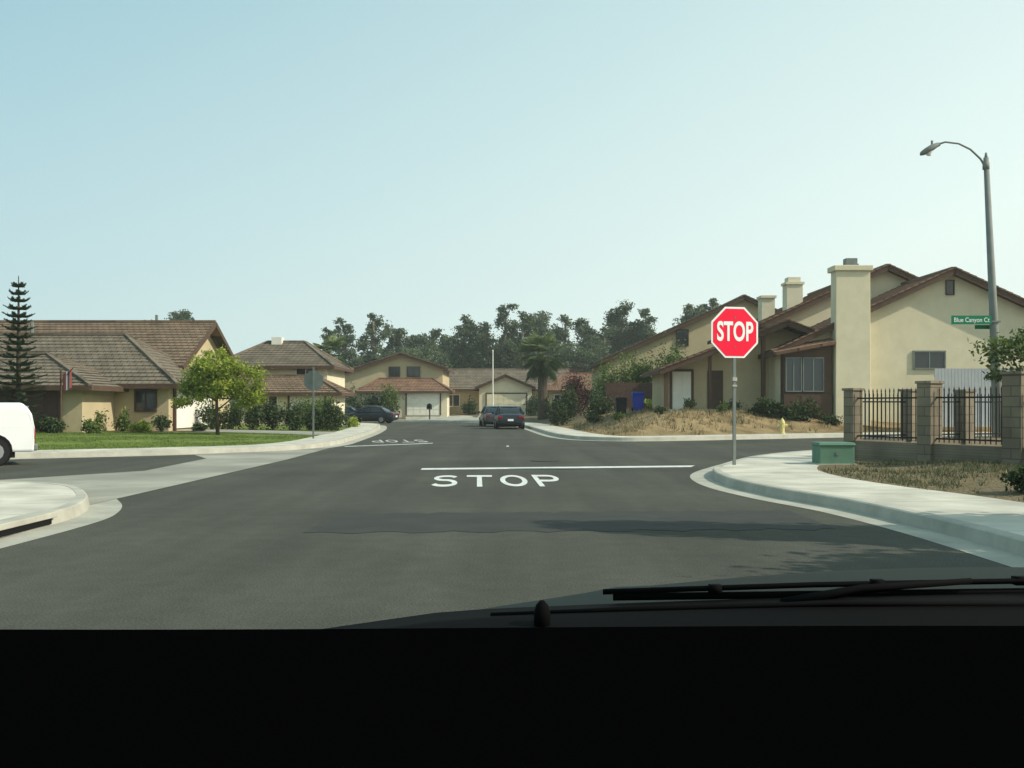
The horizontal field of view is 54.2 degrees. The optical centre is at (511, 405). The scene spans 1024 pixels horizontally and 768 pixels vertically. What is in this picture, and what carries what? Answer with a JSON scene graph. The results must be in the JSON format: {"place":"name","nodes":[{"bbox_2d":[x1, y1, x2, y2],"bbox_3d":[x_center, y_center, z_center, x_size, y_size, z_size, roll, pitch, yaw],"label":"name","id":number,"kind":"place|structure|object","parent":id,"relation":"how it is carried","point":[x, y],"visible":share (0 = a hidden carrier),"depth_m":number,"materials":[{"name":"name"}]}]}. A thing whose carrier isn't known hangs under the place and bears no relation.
{"place":"outdoors","nodes":[
{"label":"outdoors","id":0,"kind":"place"},
{"bbox_2d":[0,391,57,431],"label":"garage door","id":1,"kind":"structure","parent":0,"point":[48,402],"depth_m":42.73,"materials":[{"name":"wood"}]},
{"bbox_2d":[180,429,333,434],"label":"driveway","id":2,"kind":"structure","parent":0,"point":[271,432],"depth_m":46.83,"materials":[{"name":"concrete"}]},
{"bbox_2d":[230,369,344,422],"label":"walls","id":3,"kind":"structure","parent":0,"point":[335,376],"depth_m":66.12,"materials":[{"name":"paint"}]},
{"bbox_2d":[234,340,353,371],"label":"roof","id":4,"kind":"structure","parent":3,"relation":"on","point":[293,352],"depth_m":67.41,"materials":[{"name":"brown"}]},
{"bbox_2d":[245,365,353,372],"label":"fascia","id":5,"kind":"structure","parent":4,"relation":"attached to","point":[306,367],"depth_m":65.44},
{"bbox_2d":[345,356,448,406],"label":"walls","id":6,"kind":"structure","parent":0,"point":[363,376],"depth_m":99.50,"materials":[{"name":"beige paint"}]},
{"bbox_2d":[449,391,537,414],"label":"gable walls","id":7,"kind":"structure","parent":0,"point":[464,395],"depth_m":110.00,"materials":[{"name":"beige paint"}]},
{"bbox_2d":[0,422,1009,629],"bbox_3d":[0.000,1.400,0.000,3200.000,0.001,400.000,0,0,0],"label":"road","id":8,"kind":"structure","parent":0,"point":[240,549],"depth_m":10.18,"materials":[{"name":"asphalt"}]},
{"bbox_2d":[0,403,37,465],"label":"parked van","id":9,"kind":"object","parent":8,"relation":"on","point":[17,431],"visible":1,"depth_m":23.50,"materials":[{"name":"white paint"}]},
{"bbox_2d":[60,367,73,431],"bbox_3d":[-18.558,-0.108,41.719,0.854,3.015,0.162,0,0,23],"label":"flag pole","id":10,"kind":"object","parent":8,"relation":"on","point":[67,380],"visible":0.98,"depth_m":41.73,"materials":[{"name":"red"}]},
{"bbox_2d":[0,448,327,504],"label":"cross gutter","id":11,"kind":"object","parent":8,"relation":"on","point":[99,488],"visible":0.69,"depth_m":20.03,"materials":[{"name":"concrete"}]},
{"bbox_2d":[115,389,214,430],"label":"walls","id":12,"kind":"structure","parent":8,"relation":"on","point":[164,398],"depth_m":46.30,"materials":[{"name":"beige paint"}]},
{"bbox_2d":[0,333,195,383],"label":"roof","id":13,"kind":"structure","parent":12,"relation":"on","point":[121,358],"depth_m":48.43,"materials":[{"name":"brown"}]},
{"bbox_2d":[0,320,239,374],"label":"roof","id":14,"kind":"structure","parent":13,"relation":"on","point":[178,341],"depth_m":54.95,"materials":[{"name":"tile"}]},
{"bbox_2d":[176,322,243,375],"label":"fascia","id":15,"kind":"structure","parent":14,"relation":"attached to","point":[203,341],"depth_m":54.51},
{"bbox_2d":[116,384,185,388],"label":"fascia","id":16,"kind":"structure","parent":13,"relation":"attached to","point":[149,386],"depth_m":45.65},
{"bbox_2d":[136,391,154,409],"bbox_3d":[-16.950,-0.250,46.290,0.900,0.900,0.040,0,0,0],"label":"window glass","id":17,"kind":"object","parent":12,"relation":"in","point":[140,400],"visible":1,"depth_m":46.27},
{"bbox_2d":[173,389,212,430],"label":"side trim","id":18,"kind":"structure","parent":12,"relation":"attached to","point":[174,418],"depth_m":46.85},
{"bbox_2d":[177,389,211,427],"bbox_3d":[-15.840,0.050,49.800,0.080,2.000,5.600,0,0,0],"label":"garage door","id":19,"kind":"structure","parent":18,"relation":"attached to","point":[186,416],"depth_m":48.84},
{"bbox_2d":[189,336,229,424],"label":"gable walls","id":20,"kind":"structure","parent":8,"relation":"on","point":[209,344],"depth_m":57.05,"materials":[{"name":"beige paint"}]},
{"bbox_2d":[239,396,344,424],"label":"walls","id":21,"kind":"structure","parent":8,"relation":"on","point":[282,399],"depth_m":63.00,"materials":[{"name":"paint"}]},
{"bbox_2d":[232,374,354,392],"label":"roof","id":22,"kind":"structure","parent":21,"relation":"on","point":[285,382],"depth_m":63.78,"materials":[{"name":"tile"}]},
{"bbox_2d":[240,392,353,396],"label":"fascia","id":23,"kind":"structure","parent":22,"relation":"attached to","point":[310,394],"depth_m":62.45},
{"bbox_2d":[346,406,399,422],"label":"parked car","id":24,"kind":"object","parent":8,"relation":"on","point":[380,414],"visible":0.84,"depth_m":80.77,"materials":[{"name":"black paint"}]},
{"bbox_2d":[361,393,448,416],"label":"walls","id":25,"kind":"structure","parent":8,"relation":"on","point":[444,404],"depth_m":97.00,"materials":[{"name":"paint"}]},
{"bbox_2d":[355,378,454,391],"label":"roof","id":26,"kind":"structure","parent":25,"relation":"on","point":[418,384],"depth_m":97.49,"materials":[{"name":"red tile"}]},
{"bbox_2d":[407,393,439,414],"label":"garage door","id":27,"kind":"structure","parent":25,"relation":"in","point":[417,403],"depth_m":96.93,"materials":[{"name":"metal"}]},
{"bbox_2d":[151,298,720,371],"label":"distant trees","id":28,"kind":"object","parent":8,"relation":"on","point":[593,346],"visible":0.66,"depth_m":149.60,"materials":[{"name":"green plant"}]},
{"bbox_2d":[478,406,497,426],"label":"parked car","id":29,"kind":"object","parent":8,"relation":"on","point":[487,416],"visible":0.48,"depth_m":67.41,"materials":[{"name":"grey paint"}]},
{"bbox_2d":[431,475,558,486],"bbox_3d":[-0.309,1.393,18.758,2.405,0.004,2.940,0,0,0],"label":"stop road marking","id":30,"kind":"object","parent":8,"relation":"on","point":[503,478],"visible":1,"depth_m":18.93,"materials":[{"name":"paint"}]},
{"bbox_2d":[479,377,531,414],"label":"walls","id":31,"kind":"structure","parent":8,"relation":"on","point":[505,385],"depth_m":106.50,"materials":[{"name":"paint"}]},
{"bbox_2d":[487,394,525,414],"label":"garage door","id":32,"kind":"structure","parent":31,"relation":"in","point":[509,399],"depth_m":106.43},
{"bbox_2d":[447,368,568,388],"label":"roof","id":33,"kind":"structure","parent":31,"relation":"on","point":[466,378],"depth_m":112.51,"materials":[{"name":"brown"}]},
{"bbox_2d":[492,406,524,428],"bbox_3d":[-0.199,0.686,61.987,2.080,1.427,4.645,0,0,-3],"label":"parked car","id":34,"kind":"object","parent":8,"relation":"on","point":[509,416],"visible":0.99,"depth_m":60.17,"materials":[{"name":"black paint"}]},
{"bbox_2d":[0,420,1023,555],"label":"kerb","id":35,"kind":"structure","parent":8,"relation":"on","point":[78,505],"depth_m":14.93,"materials":[{"name":"concrete"}]},
{"bbox_2d":[0,511,56,536],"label":"storm drain","id":36,"kind":"object","parent":35,"relation":"on","point":[19,523],"visible":1,"depth_m":11.12,"materials":[{"name":"beige"}]},
{"bbox_2d":[0,421,1023,566],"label":"gutter","id":37,"kind":"object","parent":8,"relation":"on","point":[97,512],"visible":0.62,"depth_m":12.19,"materials":[{"name":"concrete"}]},
{"bbox_2d":[0,567,1023,767],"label":"car","id":38,"kind":"object","parent":8,"relation":"on","point":[902,668],"visible":1,"depth_m":0.64,"materials":[{"name":"paint"}]},
{"bbox_2d":[421,465,694,469],"bbox_3d":[1.151,1.396,22.694,6.477,0.001,0.559,0,0,-9],"label":"limit line","id":39,"kind":"object","parent":8,"relation":"on","point":[554,467],"visible":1,"depth_m":22.70,"materials":[{"name":"paint"}]},
{"bbox_2d":[547,392,591,414],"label":"walls","id":40,"kind":"structure","parent":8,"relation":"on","point":[550,395],"depth_m":101.00,"materials":[{"name":"beige paint"}]},
{"bbox_2d":[547,372,591,389],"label":"roof","id":41,"kind":"structure","parent":40,"relation":"on","point":[550,386],"depth_m":102.64,"materials":[{"name":"red tile"}]},
{"bbox_2d":[304,510,836,532],"bbox_3d":[0.701,1.396,12.181,6.146,0.001,2.273,0,0,-4],"label":"asphalt patch","id":42,"kind":"object","parent":8,"relation":"on","point":[732,520],"visible":1,"depth_m":12.09,"materials":[{"name":"asphalt"}]},
{"bbox_2d":[0,420,1023,535],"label":"sidewalk","id":43,"kind":"structure","parent":0,"point":[795,470],"depth_m":14.97,"materials":[{"name":"concrete"}]},
{"bbox_2d":[304,367,322,437],"bbox_3d":[-7.649,-0.100,38.510,0.760,2.800,0.061,0,0,8],"label":"stop sign","id":44,"kind":"object","parent":43,"relation":"on","point":[313,380],"visible":1,"depth_m":38.50,"materials":[{"name":"metal"}]},
{"bbox_2d":[711,307,757,464],"bbox_3d":[4.717,-0.400,21.211,1.080,3.400,0.067,0,0,-14],"label":"stop sign","id":45,"kind":"object","parent":43,"relation":"on","point":[734,333],"visible":1,"depth_m":21.19,"materials":[{"name":"metal"}]},
{"bbox_2d":[0,0,1023,360],"label":"sky","id":46,"kind":"structure","parent":0,"point":[263,170],"materials":[{"name":"blue"}]},
{"bbox_2d":[34,410,1023,502],"bbox_3d":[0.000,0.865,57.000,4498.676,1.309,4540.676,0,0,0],"label":"ground","id":47,"kind":"structure","parent":0,"point":[994,488],"depth_m":43.23,"materials":[{"name":"soil"}]},
{"bbox_2d":[0,276,47,421],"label":"pine tree","id":48,"kind":"object","parent":47,"relation":"on","point":[19,363],"visible":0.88,"depth_m":37.80,"materials":[{"name":"green plant"}]},
{"bbox_2d":[38,416,68,432],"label":"garden plant","id":49,"kind":"object","parent":47,"relation":"on","point":[55,425],"visible":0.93,"depth_m":41.11,"materials":[{"name":"green plant"}]},
{"bbox_2d":[62,391,114,431],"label":"walls","id":50,"kind":"structure","parent":47,"relation":"on","point":[77,406],"depth_m":43.14,"materials":[{"name":"beige paint"}]},
{"bbox_2d":[0,352,120,386],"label":"roof","id":51,"kind":"structure","parent":50,"relation":"on","point":[51,365],"depth_m":43.94,"materials":[{"name":"brown"}]},
{"bbox_2d":[0,385,128,391],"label":"fascia","id":52,"kind":"structure","parent":51,"relation":"attached to","point":[78,388],"depth_m":42.15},
{"bbox_2d":[111,400,130,431],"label":"garden plant","id":53,"kind":"object","parent":47,"relation":"on","point":[124,421],"visible":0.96,"depth_m":44.75,"materials":[{"name":"green plant"}]},
{"bbox_2d":[34,431,319,449],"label":"lawn grass","id":54,"kind":"structure","parent":47,"relation":"on","point":[197,444],"depth_m":36.31,"materials":[{"name":"plant"}]},
{"bbox_2d":[194,400,226,429],"bbox_3d":[-15.043,0.543,49.791,1.739,1.865,1.637,0,0,0],"label":"hedge shrub","id":55,"kind":"object","parent":47,"relation":"on","point":[208,418],"visible":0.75,"depth_m":49.77,"materials":[{"name":"green plant"}]},
{"bbox_2d":[170,346,272,434],"bbox_3d":[-12.205,-0.656,42.124,4.262,3.945,2.796,0,0,0],"label":"young tree","id":56,"kind":"object","parent":47,"relation":"on","point":[208,375],"visible":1,"depth_m":41.74,"materials":[{"name":"green plant"}]},
{"bbox_2d":[219,397,247,429],"bbox_3d":[-14.101,0.521,50.276,1.796,2.229,1.570,0,0,22],"label":"hedge shrub","id":57,"kind":"object","parent":47,"relation":"on","point":[231,418],"visible":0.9,"depth_m":50.08,"materials":[{"name":"green plant"}]},
{"bbox_2d":[240,402,268,429],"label":"hedge shrub","id":58,"kind":"object","parent":47,"relation":"on","point":[253,416],"visible":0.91,"depth_m":50.38,"materials":[{"name":"green plant"}]},
{"bbox_2d":[260,393,288,429],"bbox_3d":[-12.146,0.463,50.757,1.533,2.266,1.288,0,0,22],"label":"hedge shrub","id":59,"kind":"object","parent":47,"relation":"on","point":[274,418],"visible":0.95,"depth_m":50.75,"materials":[{"name":"green plant"}]},
{"bbox_2d":[281,401,306,430],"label":"hedge shrub","id":60,"kind":"object","parent":47,"relation":"on","point":[296,422],"visible":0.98,"depth_m":50.89,"materials":[{"name":"green plant"}]},
{"bbox_2d":[303,397,328,430],"bbox_3d":[-10.164,0.720,51.244,1.821,2.370,1.283,0,0,26],"label":"hedge shrub","id":61,"kind":"object","parent":47,"relation":"on","point":[307,417],"visible":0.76,"depth_m":51.12,"materials":[{"name":"green plant"}]},
{"bbox_2d":[313,335,345,363],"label":"tree","id":62,"kind":"object","parent":47,"relation":"on","point":[334,341],"visible":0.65,"depth_m":79.88,"materials":[{"name":"green plant"}]},
{"bbox_2d":[316,391,349,430],"bbox_3d":[-9.278,0.409,51.569,1.812,2.443,1.492,0,0,0],"label":"hedge shrub","id":63,"kind":"object","parent":47,"relation":"on","point":[333,420],"visible":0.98,"depth_m":51.37,"materials":[{"name":"green plant"}]},
{"bbox_2d":[376,382,404,412],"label":"shrub","id":64,"kind":"object","parent":47,"relation":"on","point":[390,399],"visible":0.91,"depth_m":94.33,"materials":[{"name":"green plant"}]},
{"bbox_2d":[515,330,567,419],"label":"palm tree","id":65,"kind":"object","parent":47,"relation":"on","point":[543,369],"visible":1,"depth_m":84.52,"materials":[{"name":"green plant"}]},
{"bbox_2d":[544,395,573,425],"bbox_3d":[2.924,0.537,63.936,2.161,2.575,1.948,0,0,0],"label":"shrub","id":66,"kind":"object","parent":47,"relation":"on","point":[558,410],"visible":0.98,"depth_m":63.88,"materials":[{"name":"green plant"}]},
{"bbox_2d":[560,383,580,419],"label":"shrub","id":67,"kind":"object","parent":47,"relation":"on","point":[568,398],"visible":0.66,"depth_m":71.81,"materials":[{"name":"green plant"}]},
{"bbox_2d":[559,363,588,415],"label":"shrub","id":68,"kind":"object","parent":47,"relation":"on","point":[579,393],"visible":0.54,"depth_m":74.03,"materials":[{"name":"red plant"}]},
{"bbox_2d":[580,389,615,418],"bbox_3d":[5.489,0.046,62.018,2.020,2.176,2.509,0,0,34],"label":"shrub","id":69,"kind":"object","parent":47,"relation":"on","point":[602,404],"visible":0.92,"depth_m":61.81,"materials":[{"name":"green plant"}]},
{"bbox_2d":[585,357,624,398],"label":"shrub","id":70,"kind":"object","parent":47,"relation":"on","point":[601,384],"visible":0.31,"depth_m":67.74,"materials":[{"name":"green plant"}]},
{"bbox_2d":[592,346,664,407],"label":"shrub","id":71,"kind":"object","parent":47,"relation":"on","point":[635,376],"visible":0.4,"depth_m":66.53,"materials":[{"name":"green plant"}]},
{"bbox_2d":[606,382,651,410],"bbox_3d":[9.000,-0.315,64.050,6.000,2.430,0.100,0,0,0],"label":"wood fence","id":72,"kind":"object","parent":47,"relation":"on","point":[616,389],"visible":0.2,"depth_m":64.00,"materials":[{"name":"wood"}]},
{"bbox_2d":[638,331,687,393],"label":"shrub","id":73,"kind":"object","parent":47,"relation":"on","point":[671,358],"visible":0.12,"depth_m":66.00,"materials":[{"name":"green plant"}]},
{"bbox_2d":[664,335,765,409],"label":"porch posts","id":74,"kind":"object","parent":47,"relation":"on","point":[763,367],"visible":0.64,"depth_m":50.85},
{"bbox_2d":[568,405,886,435],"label":"dry grass","id":75,"kind":"structure","parent":47,"relation":"on","point":[628,426],"depth_m":47.41,"materials":[{"name":"plant"}]},
{"bbox_2d":[746,396,785,417],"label":"shrub","id":76,"kind":"object","parent":47,"relation":"on","point":[763,406],"visible":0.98,"depth_m":48.76,"materials":[{"name":"green plant"}]},
{"bbox_2d":[777,396,824,421],"bbox_3d":[13.870,0.185,48.689,2.613,1.357,1.064,0,0,0],"label":"shrub","id":77,"kind":"object","parent":47,"relation":"on","point":[802,412],"visible":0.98,"depth_m":48.56,"materials":[{"name":"green plant"}]},
{"bbox_2d":[780,348,831,393],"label":"bay wall","id":78,"kind":"structure","parent":47,"relation":"on","point":[826,353],"depth_m":49.42,"materials":[{"name":"paint"}]},
{"bbox_2d":[787,358,800,390],"bbox_3d":[13.900,-1.550,49.390,0.700,1.600,0.040,0,0,0],"label":"bay window glass","id":79,"kind":"object","parent":78,"relation":"in","point":[797,374],"visible":1,"depth_m":49.37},
{"bbox_2d":[770,338,835,354],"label":"bay roof","id":80,"kind":"structure","parent":78,"relation":"on","point":[817,344],"depth_m":49.03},
{"bbox_2d":[804,358,822,390],"bbox_3d":[14.875,-1.550,49.390,0.950,1.600,0.040,0,0,0],"label":"bay window glass","id":81,"kind":"object","parent":78,"relation":"in","point":[808,374],"visible":1,"depth_m":49.37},
{"bbox_2d":[780,394,831,413],"bbox_3d":[14.610,-0.100,49.672,2.380,1.000,0.645,0,0,0],"label":"bay base","id":82,"kind":"object","parent":47,"relation":"on","point":[825,402],"visible":0.64,"depth_m":49.35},
{"bbox_2d":[808,442,858,464],"bbox_3d":[6.925,1.040,21.575,0.850,0.520,0.750,0,0,0],"label":"utility box","id":83,"kind":"object","parent":47,"relation":"on","point":[829,453],"visible":0.94,"depth_m":21.30,"materials":[{"name":"metal"}]},
{"bbox_2d":[827,265,872,425],"bbox_3d":[16.775,-2.860,49.625,1.910,8.120,1.150,0,0,0],"label":"chimney","id":84,"kind":"object","parent":47,"relation":"on","point":[850,319],"visible":0.72,"depth_m":49.16,"materials":[{"name":"beige paint"}]},
{"bbox_2d":[818,457,1023,500],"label":"weeds","id":85,"kind":"object","parent":47,"relation":"on","point":[953,471],"visible":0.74,"depth_m":18.02,"materials":[{"name":"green plant"}]},
{"bbox_2d":[855,438,1001,462],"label":"base wall","id":86,"kind":"structure","parent":47,"relation":"on","point":[901,450],"depth_m":22.02,"materials":[{"name":"concrete"}]},
{"bbox_2d":[857,386,1001,444],"bbox_3d":[12.619,0.185,21.546,6.969,1.190,7.263,0,0,-22],"label":"iron fence","id":87,"kind":"object","parent":86,"relation":"on","point":[948,402],"visible":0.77,"depth_m":22.26,"materials":[{"name":"black"}]},
{"bbox_2d":[844,374,1023,464],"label":"pillars","id":88,"kind":"structure","parent":47,"relation":"on","point":[927,417],"depth_m":21.48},
{"bbox_2d":[842,371,1023,391],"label":"caps","id":89,"kind":"object","parent":88,"relation":"on","point":[938,382],"visible":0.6,"depth_m":21.62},
{"bbox_2d":[920,140,1000,437],"bbox_3d":[13.505,-3.277,30.000,2.490,9.366,0.340,0,0,0],"label":"street lamp","id":90,"kind":"object","parent":47,"relation":"on","point":[991,320],"visible":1,"depth_m":29.91,"materials":[{"name":"metal"}]},
{"bbox_2d":[934,369,1023,426],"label":"wood fence","id":91,"kind":"object","parent":47,"relation":"on","point":[956,379],"visible":0.32,"depth_m":48.00,"materials":[{"name":"wood"}]},
{"bbox_2d":[967,326,1023,382],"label":"street tree","id":92,"kind":"object","parent":47,"relation":"on","point":[1004,352],"visible":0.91,"depth_m":26.91,"materials":[{"name":"green plant"}]},
{"bbox_2d":[998,463,1023,492],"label":"shrub","id":93,"kind":"object","parent":47,"relation":"on","point":[1015,477],"visible":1,"depth_m":14.15,"materials":[{"name":"green plant"}]},
{"bbox_2d":[592,300,757,391],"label":"walls","id":94,"kind":"structure","parent":0,"point":[699,333],"depth_m":74.00,"materials":[{"name":"beige paint"}]},
{"bbox_2d":[652,328,799,408],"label":"walls","id":95,"kind":"structure","parent":0,"point":[748,381],"depth_m":52.20,"materials":[{"name":"beige paint"}]},
{"bbox_2d":[672,371,690,408],"bbox_3d":[8.850,-0.800,52.170,1.000,2.000,0.080,0,0,0],"label":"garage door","id":96,"kind":"structure","parent":95,"relation":"in","point":[681,385],"depth_m":52.13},
{"bbox_2d":[707,371,722,408],"bbox_3d":[10.600,-0.825,52.155,0.800,2.050,0.070,0,0,0],"label":"front door","id":97,"kind":"structure","parent":95,"relation":"attached to","point":[717,387],"depth_m":52.12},
{"bbox_2d":[642,319,806,373],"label":"roof","id":98,"kind":"structure","parent":95,"relation":"on","point":[793,330],"depth_m":52.55,"materials":[{"name":"red tile"}]},
{"bbox_2d":[641,321,813,377],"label":"fascia","id":99,"kind":"structure","parent":98,"relation":"attached to","point":[716,351],"depth_m":50.65,"materials":[{"name":"wood"}]},
{"bbox_2d":[769,275,1023,422],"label":"walls","id":100,"kind":"structure","parent":0,"point":[902,329],"depth_m":50.00,"materials":[{"name":"beige paint"}]},
{"bbox_2d":[777,271,906,326],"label":"walls","id":101,"kind":"structure","parent":100,"relation":"on","point":[819,312],"depth_m":56.00,"materials":[{"name":"beige paint"}]},
{"bbox_2d":[709,264,908,340],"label":"roof","id":102,"kind":"structure","parent":101,"relation":"on","point":[816,293],"depth_m":61.17,"materials":[{"name":"red tile"}]},
{"bbox_2d":[707,266,915,344],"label":"fascia","id":103,"kind":"structure","parent":102,"relation":"attached to","point":[828,295],"depth_m":55.45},
{"bbox_2d":[759,267,1023,354],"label":"roof","id":104,"kind":"structure","parent":101,"relation":"on","point":[902,286],"depth_m":52.06,"materials":[{"name":"red tile"}]},
{"bbox_2d":[756,295,776,320],"bbox_3d":[15.900,-5.225,62.500,0.960,3.250,1.200,0,0,0],"label":"chimney","id":105,"kind":"object","parent":104,"relation":"attached to","point":[766,306],"visible":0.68,"depth_m":62.00,"materials":[{"name":"paint"}]},
{"bbox_2d":[781,277,804,310],"bbox_3d":[16.975,-5.675,60.500,1.110,4.150,1.160,0,0,0],"label":"chimney","id":106,"kind":"object","parent":104,"relation":"on","point":[792,291],"visible":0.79,"depth_m":60.00,"materials":[{"name":"paint"}]},
{"bbox_2d":[758,269,1023,358],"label":"fascia","id":107,"kind":"structure","parent":104,"relation":"attached to","point":[975,280],"depth_m":49.45,"materials":[{"name":"wood"}]},
{"bbox_2d":[772,267,1023,350],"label":"rake tiles","id":108,"kind":"object","parent":104,"relation":"attached to","point":[891,296],"visible":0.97,"depth_m":49.39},
{"bbox_2d":[915,352,943,367],"bbox_3d":[20.850,-2.300,49.990,1.500,0.800,0.040,0,0,0],"label":"window glass","id":109,"kind":"object","parent":100,"relation":"in","point":[922,359],"visible":1,"depth_m":49.97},
{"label":"roof","id":110,"kind":"object","parent":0,"visible":0},
{"bbox_2d":[585,296,775,370],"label":"fascia","id":111,"kind":"structure","parent":110,"relation":"attached to","point":[681,326],"depth_m":73.44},
{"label":"roof","id":112,"kind":"object","parent":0,"visible":0},
{"bbox_2d":[345,353,454,373],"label":"fascia","id":113,"kind":"structure","parent":112,"relation":"attached to","point":[405,356],"depth_m":98.94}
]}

